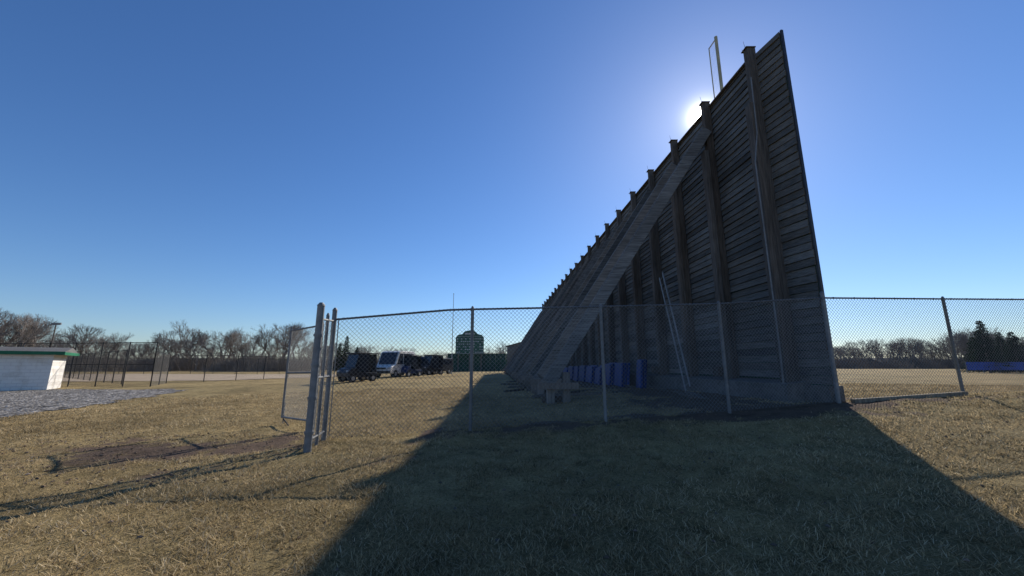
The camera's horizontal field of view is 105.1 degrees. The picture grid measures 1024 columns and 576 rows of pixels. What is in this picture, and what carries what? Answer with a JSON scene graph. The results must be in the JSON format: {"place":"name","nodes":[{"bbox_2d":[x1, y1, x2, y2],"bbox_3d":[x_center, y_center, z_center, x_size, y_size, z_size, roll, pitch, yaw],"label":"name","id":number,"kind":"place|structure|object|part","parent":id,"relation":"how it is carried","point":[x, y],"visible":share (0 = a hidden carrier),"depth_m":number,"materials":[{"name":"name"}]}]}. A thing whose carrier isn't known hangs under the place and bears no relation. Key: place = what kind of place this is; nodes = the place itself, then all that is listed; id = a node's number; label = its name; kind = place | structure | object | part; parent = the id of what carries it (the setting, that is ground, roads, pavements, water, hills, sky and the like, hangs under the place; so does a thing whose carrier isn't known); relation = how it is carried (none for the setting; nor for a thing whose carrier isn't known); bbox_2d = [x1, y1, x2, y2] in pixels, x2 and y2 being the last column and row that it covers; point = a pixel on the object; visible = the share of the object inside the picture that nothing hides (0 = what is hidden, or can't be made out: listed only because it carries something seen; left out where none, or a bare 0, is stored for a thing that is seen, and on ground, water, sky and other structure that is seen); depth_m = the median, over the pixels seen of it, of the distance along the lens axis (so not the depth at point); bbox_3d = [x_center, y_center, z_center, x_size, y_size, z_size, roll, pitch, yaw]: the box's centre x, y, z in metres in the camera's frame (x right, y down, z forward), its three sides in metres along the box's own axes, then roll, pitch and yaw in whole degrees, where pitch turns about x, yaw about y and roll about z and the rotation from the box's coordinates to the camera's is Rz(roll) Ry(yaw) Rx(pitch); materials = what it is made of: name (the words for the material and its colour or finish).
{"place":"outdoors","nodes":[
{"label":"outdoors","id":0,"kind":"place"},
{"bbox_2d":[62,374,335,380],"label":"infield dirt","id":1,"kind":"structure","parent":0,"point":[207,376],"depth_m":47.19,"materials":[{"name":"soil"}]},
{"bbox_2d":[336,355,368,380],"bbox_3d":[-12.908,6.574,32.329,1.323,2.031,2.536,-9,-14,39],"label":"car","id":2,"kind":"object","parent":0,"point":[347,377],"visible":0.08,"depth_m":31.94,"materials":[{"name":"grey paint"}]},
{"bbox_2d":[0,369,1023,575],"bbox_3d":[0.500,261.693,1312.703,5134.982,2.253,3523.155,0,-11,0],"label":"ground","id":3,"kind":"structure","parent":0,"point":[268,386],"depth_m":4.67,"materials":[{"name":"brown plant"}]},
{"bbox_2d":[0,354,66,390],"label":"walls","id":4,"kind":"structure","parent":3,"relation":"on","point":[31,372],"depth_m":23.01,"materials":[{"name":"white paint"}]},
{"bbox_2d":[0,347,76,355],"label":"roof","id":5,"kind":"structure","parent":4,"relation":"on","point":[71,350],"depth_m":23.75,"materials":[{"name":"metal"}]},
{"bbox_2d":[0,351,79,355],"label":"fascia","id":6,"kind":"structure","parent":5,"relation":"attached to","point":[41,353],"depth_m":23.11,"materials":[{"name":"green paint"}]},
{"bbox_2d":[50,323,61,347],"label":"field light pole","id":7,"kind":"object","parent":3,"relation":"on","point":[55,324],"visible":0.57,"depth_m":85.83,"materials":[{"name":"metal"}]},
{"bbox_2d":[0,342,157,386],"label":"ballfield fence","id":8,"kind":"object","parent":3,"relation":"on","point":[102,364],"visible":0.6,"depth_m":27.46,"materials":[{"name":"grey metal"}]},
{"bbox_2d":[63,349,127,383],"bbox_3d":[-50.012,8.971,44.590,49.472,2.762,0.110,-8,-14,35],"label":"ballfield fence","id":9,"kind":"object","parent":3,"relation":"on","point":[103,366],"visible":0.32,"depth_m":36.40,"materials":[{"name":"black metal"}]},
{"bbox_2d":[0,389,193,416],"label":"gravel lot","id":10,"kind":"structure","parent":3,"relation":"on","point":[19,402],"depth_m":17.55,"materials":[{"name":"grey gravel"}]},
{"bbox_2d":[0,308,326,371],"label":"distant treeline","id":11,"kind":"object","parent":3,"relation":"on","point":[33,328],"visible":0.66,"depth_m":109.25,"materials":[{"name":"brown plant"}]},
{"bbox_2d":[64,358,321,373],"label":"ballfield fence","id":12,"kind":"object","parent":3,"relation":"on","point":[213,361],"visible":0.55,"depth_m":69.11,"materials":[{"name":"black metal"}]},
{"bbox_2d":[149,352,378,386],"bbox_3d":[-21.771,8.879,43.752,5.070,2.590,34.120,-4,-12,18],"label":"ballfield fence","id":13,"kind":"object","parent":3,"relation":"on","point":[166,368],"visible":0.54,"depth_m":34.69,"materials":[{"name":"black metal"}]},
{"bbox_2d":[281,302,333,452],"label":"fence gate","id":14,"kind":"structure","parent":3,"relation":"on","point":[315,376],"depth_m":7.07,"materials":[{"name":"metal"}]},
{"bbox_2d":[332,343,342,370],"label":"spruce tree","id":15,"kind":"object","parent":3,"relation":"on","point":[339,354],"visible":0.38,"depth_m":105.13,"materials":[{"name":"green plant"}]},
{"bbox_2d":[338,337,349,369],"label":"spruce tree","id":16,"kind":"object","parent":3,"relation":"on","point":[344,353],"visible":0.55,"depth_m":103.15,"materials":[{"name":"green plant"}]},
{"bbox_2d":[337,352,378,381],"bbox_3d":[-11.757,6.051,29.984,1.411,2.166,2.705,-6,-13,29],"label":"golf cart","id":17,"kind":"object","parent":3,"relation":"on","point":[371,367],"visible":0.85,"depth_m":29.71,"materials":[{"name":"grey paint"}]},
{"bbox_2d":[376,351,414,376],"bbox_3d":[-11.316,7.305,37.739,2.350,2.449,4.555,-3,-12,15],"label":"parked van","id":18,"kind":"object","parent":3,"relation":"on","point":[396,357],"visible":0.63,"depth_m":36.71,"materials":[{"name":"white paint"}]},
{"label":"windows","id":19,"kind":"part","parent":18,"relation":"part of","materials":[{"name":"black glass"}]},
{"bbox_2d":[302,341,514,369],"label":"distant treeline","id":20,"kind":"object","parent":3,"relation":"on","point":[446,354],"visible":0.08,"depth_m":158.05,"materials":[{"name":"brown plant"}]},
{"bbox_2d":[398,355,421,376],"bbox_3d":[-10.005,7.587,38.243,1.323,2.031,2.536,-4,-12,22],"label":"golf cart","id":21,"kind":"object","parent":3,"relation":"on","point":[417,364],"visible":0.62,"depth_m":37.87,"materials":[{"name":"blue paint"}]},
{"bbox_2d":[402,357,431,374],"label":"parked suv","id":22,"kind":"object","parent":3,"relation":"on","point":[421,364],"visible":0.09,"depth_m":42.42,"materials":[{"name":"blue paint"}]},
{"bbox_2d":[420,355,443,374],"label":"golf cart","id":23,"kind":"object","parent":3,"relation":"on","point":[433,369],"visible":0.74,"depth_m":42.46,"materials":[{"name":"grey paint"}]},
{"bbox_2d":[424,358,452,373],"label":"parked suv","id":24,"kind":"object","parent":3,"relation":"on","point":[449,360],"visible":0.15,"depth_m":49.61,"materials":[{"name":"grey paint"}]},
{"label":"windows","id":25,"kind":"part","parent":24,"relation":"part of","materials":[{"name":"black glass"}]},
{"bbox_2d":[451,293,453,373],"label":"flagpole","id":26,"kind":"object","parent":3,"relation":"on","point":[452,327],"visible":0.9,"depth_m":59.85,"materials":[{"name":"metal"}]},
{"bbox_2d":[455,330,483,371],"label":"scoreboard","id":27,"kind":"object","parent":3,"relation":"on","point":[476,349],"visible":0.69,"depth_m":88.97,"materials":[{"name":"metal"}]},
{"bbox_2d":[447,353,506,371],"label":"green outfield wall","id":28,"kind":"structure","parent":3,"relation":"on","point":[464,358],"depth_m":90.31,"materials":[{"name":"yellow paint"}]},
{"bbox_2d":[0,392,1022,575],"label":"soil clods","id":29,"kind":"object","parent":3,"relation":"on","point":[606,556],"visible":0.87,"depth_m":6.11,"materials":[{"name":"brown soil"}]},
{"bbox_2d":[568,366,573,379],"bbox_3d":[5.122,7.175,33.236,0.540,1.098,1.958,0,-11,-2],"label":"wall pad","id":30,"kind":"object","parent":3,"relation":"on","point":[571,368],"depth_m":32.51,"materials":[{"name":"blue plastic"}]},
{"bbox_2d":[573,366,578,380],"bbox_3d":[5.225,6.770,31.078,0.540,1.129,1.986,0,-11,0],"label":"wall pad","id":31,"kind":"object","parent":3,"relation":"on","point":[576,370],"depth_m":30.62,"materials":[{"name":"blue plastic"}]},
{"bbox_2d":[579,365,589,381],"bbox_3d":[5.329,6.297,28.925,0.541,1.158,1.936,0,-11,-2],"label":"wall pad","id":32,"kind":"object","parent":3,"relation":"on","point":[582,376],"depth_m":28.49,"materials":[{"name":"blue plastic"}]},
{"bbox_2d":[585,365,597,382],"bbox_3d":[5.432,5.863,26.770,0.541,1.158,1.940,0,-11,-1],"label":"wall pad","id":33,"kind":"object","parent":3,"relation":"on","point":[590,371],"depth_m":26.19,"materials":[{"name":"blue plastic"}]},
{"bbox_2d":[594,365,602,384],"bbox_3d":[5.536,5.445,24.616,0.540,1.171,1.795,-1,-11,3],"label":"wall pad","id":34,"kind":"object","parent":3,"relation":"on","point":[597,377],"depth_m":24.11,"materials":[{"name":"blue plastic"}]},
{"bbox_2d":[501,381,707,398],"bbox_3d":[2.530,5.231,21.238,6.474,0.390,21.381,0,-11,0],"label":"scrap lumber","id":35,"kind":"object","parent":3,"relation":"on","point":[692,395],"visible":0.57,"depth_m":14.26,"materials":[{"name":"brown wood"}]},
{"bbox_2d":[502,127,711,403],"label":"raking braces","id":36,"kind":"object","parent":3,"relation":"on","point":[595,278],"visible":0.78,"depth_m":15.67,"materials":[{"name":"wood"}]},
{"bbox_2d":[605,362,616,384],"bbox_3d":[5.635,4.918,22.580,0.541,1.247,1.997,-1,-11,3],"label":"barrel","id":37,"kind":"object","parent":3,"relation":"on","point":[609,372],"depth_m":21.73,"materials":[{"name":"blue plastic"}]},
{"bbox_2d":[614,363,629,386],"bbox_3d":[5.733,4.520,20.518,0.541,1.199,1.855,-1,-11,3],"label":"barrel","id":38,"kind":"object","parent":3,"relation":"on","point":[618,366],"depth_m":19.74,"materials":[{"name":"blue plastic"}]},
{"bbox_2d":[636,359,646,388],"bbox_3d":[5.930,3.923,17.980,0.392,1.295,0.680,0,-11,-1],"label":"barrel","id":39,"kind":"object","parent":3,"relation":"on","point":[643,376],"depth_m":17.73,"materials":[{"name":"blue plastic"}]},
{"bbox_2d":[321,291,1023,440],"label":"chain link fence","id":40,"kind":"object","parent":3,"relation":"on","point":[825,320],"visible":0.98,"depth_m":8.54,"materials":[{"name":"metal"}]},
{"bbox_2d":[659,272,690,390],"bbox_3d":[6.485,1.531,15.804,0.088,4.981,2.843,-1,-11,6],"label":"leaning ladder","id":41,"kind":"object","parent":3,"relation":"on","point":[664,297],"visible":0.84,"depth_m":15.64,"materials":[{"name":"metal"}]},
{"bbox_2d":[560,372,810,402],"bbox_3d":[6.000,7.791,34.606,0.839,1.158,51.093,1,-11,-3],"label":"footing","id":42,"kind":"object","parent":3,"relation":"on","point":[673,385],"visible":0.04,"depth_m":11.72,"materials":[{"name":"concrete"}]},
{"bbox_2d":[542,42,800,382],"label":"posts","id":43,"kind":"object","parent":42,"relation":"on","point":[717,238],"visible":0.69,"depth_m":13.60,"materials":[{"name":"wood"}]},
{"bbox_2d":[750,77,783,383],"bbox_3d":[6.903,-1.668,10.626,0.270,9.201,0.040,0,-11,0],"label":"conduit","id":44,"kind":"object","parent":43,"relation":"attached to","point":[764,229],"visible":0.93,"depth_m":10.60,"materials":[{"name":"metal"}]},
{"bbox_2d":[708,36,722,97],"bbox_3d":[7.420,-2.802,13.263,0.116,12.850,0.548,0,-11,0],"label":"foul pole","id":45,"kind":"object","parent":3,"relation":"on","point":[720,83],"visible":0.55,"depth_m":14.15,"materials":[{"name":"metal"}]},
{"bbox_2d":[587,29,845,402],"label":"outfield wall","id":46,"kind":"structure","parent":3,"relation":"on","point":[799,248],"depth_m":10.33,"materials":[{"name":"brown wood"}]},
{"bbox_2d":[543,62,744,305],"bbox_3d":[6.153,-2.167,36.577,0.200,0.050,50.456,1,-11,-3],"label":"cap board","id":47,"kind":"object","parent":46,"relation":"on","point":[730,81],"visible":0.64,"depth_m":16.07,"materials":[{"name":"wood"}]},
{"bbox_2d":[548,68,778,377],"bbox_3d":[6.132,2.538,35.646,0.063,9.523,50.455,1,-11,-3],"label":"siding","id":48,"kind":"object","parent":46,"relation":"attached to","point":[728,114],"visible":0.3,"depth_m":13.78,"materials":[{"name":"brown wood"}]},
{"bbox_2d":[851,391,967,402],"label":"timber sill","id":49,"kind":"structure","parent":3,"relation":"on","point":[875,399],"depth_m":9.11,"materials":[{"name":"brown wood"}]},
{"bbox_2d":[833,327,1023,368],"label":"distant treeline","id":50,"kind":"object","parent":3,"relation":"on","point":[930,361],"visible":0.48,"depth_m":152.33,"materials":[{"name":"brown plant"}]},
{"bbox_2d":[958,337,997,371],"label":"spruce tree","id":51,"kind":"object","parent":3,"relation":"on","point":[970,347],"visible":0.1,"depth_m":71.46,"materials":[{"name":"green plant"}]},
{"bbox_2d":[963,321,1014,372],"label":"spruce tree","id":52,"kind":"object","parent":3,"relation":"on","point":[990,342],"visible":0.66,"depth_m":61.00,"materials":[{"name":"green plant"}]},
{"bbox_2d":[965,362,1023,372],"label":"blue windscreen fence","id":53,"kind":"object","parent":3,"relation":"on","point":[982,366],"visible":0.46,"depth_m":59.29,"materials":[{"name":"fabric"}]},
{"bbox_2d":[992,332,1017,371],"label":"spruce tree","id":54,"kind":"object","parent":3,"relation":"on","point":[1003,340],"visible":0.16,"depth_m":69.23,"materials":[{"name":"green plant"}]},
{"bbox_2d":[992,332,1023,372],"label":"spruce tree","id":55,"kind":"object","parent":3,"relation":"on","point":[1009,352],"visible":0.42,"depth_m":63.09,"materials":[{"name":"green plant"}]},
{"bbox_2d":[0,0,1023,359],"label":"sky","id":56,"kind":"structure","parent":0,"point":[217,166],"materials":[{"name":"blue"}]},
{"bbox_2d":[507,342,520,362],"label":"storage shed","id":57,"kind":"structure","parent":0,"point":[510,352],"depth_m":64.03,"materials":[{"name":"grey"}]}
]}

